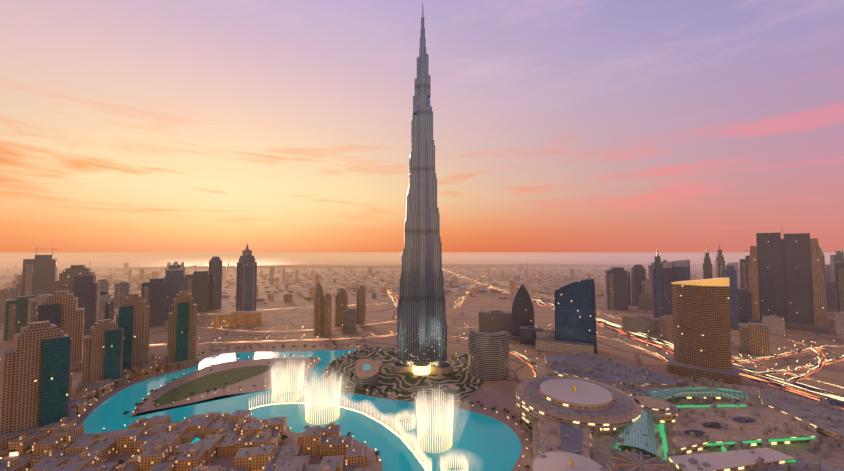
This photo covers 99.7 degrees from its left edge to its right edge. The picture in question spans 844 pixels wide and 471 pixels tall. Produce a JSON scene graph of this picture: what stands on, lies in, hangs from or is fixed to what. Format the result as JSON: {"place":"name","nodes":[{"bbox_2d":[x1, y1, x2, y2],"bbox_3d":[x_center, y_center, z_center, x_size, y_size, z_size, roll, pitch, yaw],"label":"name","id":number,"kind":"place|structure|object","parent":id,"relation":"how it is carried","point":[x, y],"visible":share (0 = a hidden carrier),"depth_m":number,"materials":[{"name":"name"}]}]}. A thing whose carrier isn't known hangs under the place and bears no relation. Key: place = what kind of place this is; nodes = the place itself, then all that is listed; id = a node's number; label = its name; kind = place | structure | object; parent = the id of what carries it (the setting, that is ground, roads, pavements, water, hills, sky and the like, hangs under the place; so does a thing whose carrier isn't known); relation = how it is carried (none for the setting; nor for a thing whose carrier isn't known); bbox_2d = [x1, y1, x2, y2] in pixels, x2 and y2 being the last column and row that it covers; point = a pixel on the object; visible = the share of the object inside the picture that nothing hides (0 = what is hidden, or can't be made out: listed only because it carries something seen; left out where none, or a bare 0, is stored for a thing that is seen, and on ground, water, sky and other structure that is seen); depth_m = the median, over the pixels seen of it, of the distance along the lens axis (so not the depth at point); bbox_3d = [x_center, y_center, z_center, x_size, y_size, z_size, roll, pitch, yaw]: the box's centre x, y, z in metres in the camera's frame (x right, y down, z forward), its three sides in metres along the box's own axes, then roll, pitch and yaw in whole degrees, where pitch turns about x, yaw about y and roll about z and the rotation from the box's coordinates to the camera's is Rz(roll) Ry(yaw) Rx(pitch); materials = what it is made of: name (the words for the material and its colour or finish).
{"place":"outdoors","nodes":[
{"label":"outdoors","id":0,"kind":"place"},
{"bbox_2d":[82,350,521,470],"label":"lake water","id":1,"kind":"structure","parent":0,"point":[490,443],"depth_m":538.28,"materials":[{"name":"teal liquid"}]},
{"bbox_2d":[252,403,427,470],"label":"dubai fountain lights","id":2,"kind":"object","parent":1,"relation":"on","point":[410,448],"visible":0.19,"depth_m":513.27},
{"bbox_2d":[249,360,468,470],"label":"dubai fountain jets","id":3,"kind":"object","parent":1,"relation":"on","point":[422,419],"visible":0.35,"depth_m":507.15},
{"bbox_2d":[267,359,474,466],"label":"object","id":4,"kind":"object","parent":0,"point":[445,423],"depth_m":517.11,"materials":[{"name":"white liquid"}]},
{"bbox_2d":[324,347,483,404],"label":"patterned garden","id":5,"kind":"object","parent":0,"point":[411,383],"depth_m":694.88,"materials":[{"name":"grey stone"}]},
{"bbox_2d":[0,252,834,269],"bbox_3d":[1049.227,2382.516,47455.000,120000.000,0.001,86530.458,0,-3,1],"label":"sea","id":6,"kind":"structure","parent":0,"point":[263,260],"depth_m":11183.79,"materials":[{"name":"grey liquid"}]},
{"bbox_2d":[0,252,843,457],"bbox_3d":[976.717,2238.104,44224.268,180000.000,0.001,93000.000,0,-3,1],"label":"ground","id":7,"kind":"structure","parent":0,"point":[467,314],"depth_m":1199.96,"materials":[{"name":"beige sand"}]},
{"bbox_2d":[14,272,22,287],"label":"skyscraper","id":8,"kind":"structure","parent":7,"relation":"on","point":[18,278],"depth_m":1716.99,"materials":[{"name":"grey"}]},
{"bbox_2d":[3,295,34,340],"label":"skyscraper","id":9,"kind":"structure","parent":7,"relation":"on","point":[15,315],"depth_m":1023.19,"materials":[{"name":"grey"}]},
{"bbox_2d":[16,281,21,295],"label":"skyscraper","id":10,"kind":"structure","parent":7,"relation":"on","point":[19,289],"depth_m":1543.51,"materials":[{"name":"beige glass"}]},
{"bbox_2d":[27,294,50,325],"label":"skyscraper","id":11,"kind":"structure","parent":7,"relation":"on","point":[33,303],"depth_m":1022.59,"materials":[{"name":"grey concrete"}]},
{"bbox_2d":[21,248,57,297],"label":"high-rise building","id":12,"kind":"structure","parent":7,"relation":"on","point":[39,274],"depth_m":1411.98,"materials":[{"name":"grey glass"}]},
{"bbox_2d":[0,320,79,450],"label":"high-rise building","id":13,"kind":"structure","parent":7,"relation":"on","point":[36,376],"depth_m":487.07,"materials":[{"name":"grey"}]},
{"bbox_2d":[34,291,83,370],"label":"high-rise building","id":14,"kind":"structure","parent":7,"relation":"on","point":[62,311],"depth_m":762.40,"materials":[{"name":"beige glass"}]},
{"bbox_2d":[52,265,100,340],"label":"high-rise building","id":15,"kind":"structure","parent":7,"relation":"on","point":[81,284],"depth_m":1018.19,"materials":[{"name":"grey glass"}]},
{"bbox_2d":[8,354,168,455],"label":"low-rise buildings","id":16,"kind":"structure","parent":7,"relation":"on","point":[79,405],"depth_m":571.52,"materials":[{"name":"beige concrete"}]},
{"bbox_2d":[77,319,126,392],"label":"high-rise building","id":17,"kind":"structure","parent":7,"relation":"on","point":[103,348],"depth_m":659.19,"materials":[{"name":"grey concrete"}]},
{"bbox_2d":[98,279,108,290],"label":"skyscraper","id":18,"kind":"structure","parent":7,"relation":"on","point":[104,284],"depth_m":1499.16,"materials":[{"name":"grey"}]},
{"bbox_2d":[99,291,113,320],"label":"skyscraper","id":19,"kind":"structure","parent":7,"relation":"on","point":[106,305],"depth_m":1152.47,"materials":[{"name":"grey glass"}]},
{"bbox_2d":[114,281,128,305],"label":"skyscraper","id":20,"kind":"structure","parent":7,"relation":"on","point":[121,291],"depth_m":1654.02,"materials":[{"name":"grey glass"}]},
{"bbox_2d":[116,293,149,371],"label":"high-rise building","id":21,"kind":"structure","parent":7,"relation":"on","point":[133,317],"depth_m":740.18,"materials":[{"name":"grey concrete"}]},
{"bbox_2d":[141,278,166,326],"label":"skyscraper","id":22,"kind":"structure","parent":7,"relation":"on","point":[153,292],"depth_m":1203.68,"materials":[{"name":"grey glass"}]},
{"bbox_2d":[165,261,185,319],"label":"skyscraper","id":23,"kind":"structure","parent":7,"relation":"on","point":[175,276],"depth_m":1326.79,"materials":[{"name":"blue glass"}]},
{"bbox_2d":[163,291,198,370],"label":"high-rise building","id":24,"kind":"structure","parent":7,"relation":"on","point":[182,330],"depth_m":779.07,"materials":[{"name":"grey"}]},
{"bbox_2d":[185,263,210,311],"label":"skyscraper","id":25,"kind":"structure","parent":7,"relation":"on","point":[197,285],"depth_m":1484.49,"materials":[{"name":"grey glass"}]},
{"bbox_2d":[29,427,382,470],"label":"old town island","id":26,"kind":"structure","parent":7,"relation":"on","point":[226,461],"depth_m":436.87,"materials":[{"name":"beige stone"}]},
{"bbox_2d":[0,410,376,470],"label":"low-rise buildings","id":27,"kind":"structure","parent":26,"relation":"on","point":[165,443],"depth_m":432.88,"materials":[{"name":"beige concrete"}]},
{"bbox_2d":[209,256,221,309],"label":"skyscraper","id":28,"kind":"structure","parent":7,"relation":"on","point":[215,266],"depth_m":1557.83,"materials":[{"name":"grey glass"}]},
{"bbox_2d":[130,358,321,416],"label":"island","id":29,"kind":"structure","parent":7,"relation":"on","point":[245,375],"depth_m":678.95,"materials":[{"name":"beige stone"}]},
{"bbox_2d":[213,310,261,327],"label":"building","id":30,"kind":"structure","parent":7,"relation":"on","point":[235,319],"depth_m":1204.61,"materials":[{"name":"beige concrete"}]},
{"bbox_2d":[236,243,256,310],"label":"skyscraper","id":31,"kind":"structure","parent":7,"relation":"on","point":[246,282],"depth_m":1486.05,"materials":[{"name":"grey glass"}]},
{"bbox_2d":[0,347,532,470],"bbox_3d":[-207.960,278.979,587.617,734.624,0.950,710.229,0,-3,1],"label":"promenade","id":32,"kind":"structure","parent":7,"relation":"on","point":[525,439],"depth_m":571.20,"materials":[{"name":"beige stone"}]},
{"bbox_2d":[6,342,532,470],"bbox_3d":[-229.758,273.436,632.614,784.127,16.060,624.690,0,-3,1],"label":"trees","id":33,"kind":"object","parent":7,"relation":"on","point":[307,426],"visible":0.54,"depth_m":643.84,"materials":[{"name":"green plant"}]},
{"bbox_2d":[313,283,323,335],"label":"skyscraper","id":34,"kind":"structure","parent":7,"relation":"on","point":[318,311],"depth_m":1076.22,"materials":[{"name":"grey concrete"}]},
{"bbox_2d":[322,293,331,335],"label":"skyscraper","id":35,"kind":"structure","parent":7,"relation":"on","point":[326,325],"depth_m":1073.85,"materials":[{"name":"grey concrete"}]},
{"bbox_2d":[335,288,347,327],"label":"skyscraper","id":36,"kind":"structure","parent":7,"relation":"on","point":[341,302],"depth_m":1185.40,"materials":[{"name":"grey concrete"}]},
{"bbox_2d":[343,308,356,333],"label":"building","id":37,"kind":"structure","parent":7,"relation":"on","point":[350,320],"depth_m":1100.47,"materials":[{"name":"grey concrete"}]},
{"bbox_2d":[357,285,365,324],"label":"skyscraper","id":38,"kind":"structure","parent":7,"relation":"on","point":[361,305],"depth_m":1225.37,"materials":[{"name":"grey"}]},
{"bbox_2d":[355,358,378,389],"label":"round building","id":39,"kind":"structure","parent":7,"relation":"on","point":[367,371],"depth_m":678.98,"materials":[{"name":"concrete"}]},
{"bbox_2d":[390,1,452,374],"bbox_3d":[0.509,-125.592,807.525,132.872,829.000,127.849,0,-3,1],"label":"skyscraper","id":40,"kind":"structure","parent":7,"relation":"on","point":[421,332],"depth_m":766.44,"materials":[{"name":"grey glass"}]},
{"bbox_2d":[0,262,843,335],"bbox_3d":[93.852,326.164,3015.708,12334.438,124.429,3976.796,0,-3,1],"label":"city buildings","id":41,"kind":"structure","parent":7,"relation":"on","point":[8,291],"depth_m":2843.49,"materials":[{"name":"grey"}]},
{"bbox_2d":[79,282,830,470],"bbox_3d":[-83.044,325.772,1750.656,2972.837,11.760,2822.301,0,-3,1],"label":"street lamps","id":42,"kind":"object","parent":7,"relation":"on","point":[448,400],"visible":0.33,"depth_m":804.14,"materials":[{"name":"brown"}]},
{"bbox_2d":[468,330,508,380],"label":"curved building","id":43,"kind":"structure","parent":7,"relation":"on","point":[488,356],"depth_m":703.85,"materials":[{"name":"grey concrete"}]},
{"bbox_2d":[479,310,511,332],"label":"building","id":44,"kind":"structure","parent":7,"relation":"on","point":[494,321],"depth_m":1092.23,"materials":[{"name":"grey concrete"}]},
{"bbox_2d":[520,326,542,344],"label":"building","id":45,"kind":"structure","parent":7,"relation":"on","point":[528,335],"depth_m":969.94,"materials":[{"name":"grey glass"}]},
{"bbox_2d":[536,330,554,337],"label":"building","id":46,"kind":"structure","parent":7,"relation":"on","point":[547,333],"depth_m":946.91,"materials":[{"name":"grey"}]},
{"bbox_2d":[535,278,596,354],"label":"office tower","id":47,"kind":"structure","parent":7,"relation":"on","point":[575,316],"depth_m":900.24,"materials":[{"name":"blue glass"}]},
{"bbox_2d":[605,267,627,310],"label":"skyscraper","id":48,"kind":"structure","parent":7,"relation":"on","point":[616,280],"depth_m":1539.65,"materials":[{"name":"grey glass"}]},
{"bbox_2d":[627,272,630,304],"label":"skyscraper","id":49,"kind":"structure","parent":7,"relation":"on","point":[629,289],"depth_m":1697.99,"materials":[{"name":"grey glass"}]},
{"bbox_2d":[631,264,645,305],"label":"skyscraper","id":50,"kind":"structure","parent":7,"relation":"on","point":[638,273],"depth_m":1643.98,"materials":[{"name":"grey glass"}]},
{"bbox_2d":[622,315,659,334],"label":"building","id":51,"kind":"structure","parent":7,"relation":"on","point":[645,324],"depth_m":1109.73,"materials":[{"name":"grey concrete"}]},
{"bbox_2d":[638,294,651,309],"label":"building","id":52,"kind":"structure","parent":7,"relation":"on","point":[644,301],"depth_m":1545.63,"materials":[{"name":"grey"}]},
{"bbox_2d":[641,279,652,305],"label":"skyscraper","id":53,"kind":"structure","parent":7,"relation":"on","point":[646,286],"depth_m":1604.64,"materials":[{"name":"grey"}]},
{"bbox_2d":[648,263,652,280],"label":"skyscraper","id":54,"kind":"structure","parent":7,"relation":"on","point":[650,267],"depth_m":1980.55,"materials":[{"name":"grey glass"}]},
{"bbox_2d":[652,250,665,317],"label":"skyscraper","id":55,"kind":"structure","parent":7,"relation":"on","point":[658,291],"depth_m":1253.93,"materials":[{"name":"blue glass"}]},
{"bbox_2d":[659,315,672,340],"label":"building","id":56,"kind":"structure","parent":7,"relation":"on","point":[666,327],"depth_m":1020.81,"materials":[{"name":"grey concrete"}]},
{"bbox_2d":[663,261,674,314],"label":"skyscraper","id":57,"kind":"structure","parent":7,"relation":"on","point":[668,269],"depth_m":1419.62,"materials":[{"name":"grey glass"}]},
{"bbox_2d":[516,353,843,470],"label":"shopping mall","id":58,"kind":"structure","parent":7,"relation":"on","point":[582,403],"depth_m":462.27,"materials":[{"name":"grey concrete"}]},
{"bbox_2d":[537,352,843,470],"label":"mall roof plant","id":59,"kind":"object","parent":58,"relation":"on","point":[816,442],"visible":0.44,"depth_m":462.83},
{"bbox_2d":[610,388,814,461],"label":"mall roofs","id":60,"kind":"structure","parent":58,"relation":"attached to","point":[643,423],"depth_m":448.00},
{"bbox_2d":[674,260,690,281],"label":"skyscraper","id":61,"kind":"structure","parent":7,"relation":"on","point":[682,269],"depth_m":1445.13,"materials":[{"name":"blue glass"}]},
{"bbox_2d":[667,278,740,384],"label":"high-rise building","id":62,"kind":"structure","parent":7,"relation":"on","point":[701,329],"depth_m":727.42,"materials":[{"name":"brown concrete"}]},
{"bbox_2d":[703,248,712,278],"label":"skyscraper","id":63,"kind":"structure","parent":7,"relation":"on","point":[707,269],"depth_m":1645.24,"materials":[{"name":"grey glass"}]},
{"bbox_2d":[715,244,724,277],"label":"skyscraper","id":64,"kind":"structure","parent":7,"relation":"on","point":[719,264],"depth_m":1694.49,"materials":[{"name":"grey glass"}]},
{"bbox_2d":[722,265,738,329],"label":"skyscraper","id":65,"kind":"structure","parent":7,"relation":"on","point":[729,272],"depth_m":1154.00,"materials":[{"name":"blue glass"}]},
{"bbox_2d":[728,262,739,287],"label":"skyscraper","id":66,"kind":"structure","parent":7,"relation":"on","point":[736,266],"depth_m":1908.13,"materials":[{"name":"grey"}]},
{"bbox_2d":[737,288,751,323],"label":"skyscraper","id":67,"kind":"structure","parent":7,"relation":"on","point":[744,305],"depth_m":1239.11,"materials":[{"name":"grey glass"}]},
{"bbox_2d":[739,249,749,288],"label":"skyscraper","id":68,"kind":"structure","parent":7,"relation":"on","point":[744,265],"depth_m":1639.59,"materials":[{"name":"grey glass"}]},
{"bbox_2d":[738,322,770,356],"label":"building","id":69,"kind":"structure","parent":7,"relation":"on","point":[754,338],"depth_m":874.80,"materials":[{"name":"brown concrete"}]},
{"bbox_2d":[762,315,784,335],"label":"building","id":70,"kind":"structure","parent":7,"relation":"on","point":[775,324],"depth_m":1081.75,"materials":[{"name":"grey concrete"}]},
{"bbox_2d":[748,232,828,333],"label":"skyscraper","id":71,"kind":"structure","parent":7,"relation":"on","point":[785,278],"depth_m":1172.73,"materials":[{"name":"grey glass"}]},
{"bbox_2d":[819,247,826,306],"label":"skyscraper","id":72,"kind":"structure","parent":7,"relation":"on","point":[822,259],"depth_m":1444.62,"materials":[{"name":"blue glass"}]},
{"bbox_2d":[825,265,830,280],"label":"skyscraper","id":73,"kind":"structure","parent":7,"relation":"on","point":[828,272],"depth_m":1610.88,"materials":[{"name":"grey"}]},
{"bbox_2d":[826,280,835,310],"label":"skyscraper","id":74,"kind":"structure","parent":7,"relation":"on","point":[831,295],"depth_m":1516.89,"materials":[{"name":"grey glass"}]},
{"bbox_2d":[830,251,843,280],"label":"skyscraper","id":75,"kind":"structure","parent":7,"relation":"on","point":[838,256],"depth_m":1551.79,"materials":[{"name":"grey glass"}]},
{"bbox_2d":[834,250,843,311],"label":"skyscraper","id":76,"kind":"structure","parent":7,"relation":"on","point":[839,276],"depth_m":1224.43,"materials":[{"name":"grey glass"}]},
{"bbox_2d":[0,268,843,408],"bbox_3d":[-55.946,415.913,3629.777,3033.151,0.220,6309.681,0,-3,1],"label":"roads","id":77,"kind":"structure","parent":0,"point":[792,385],"depth_m":873.30,"materials":[{"name":"grey asphalt"}]},
{"bbox_2d":[0,0,843,252],"label":"sky","id":78,"kind":"structure","parent":0,"point":[126,125],"materials":[{"name":"orange"}]},
{"bbox_2d":[463,387,516,418],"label":"plaza","id":79,"kind":"structure","parent":0,"point":[498,399],"depth_m":607.73,"materials":[{"name":"stone"}]},
{"bbox_2d":[509,283,533,339],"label":"pointed tower","id":80,"kind":"structure","parent":0,"point":[522,310],"depth_m":1023.77,"materials":[{"name":"grey glass"}]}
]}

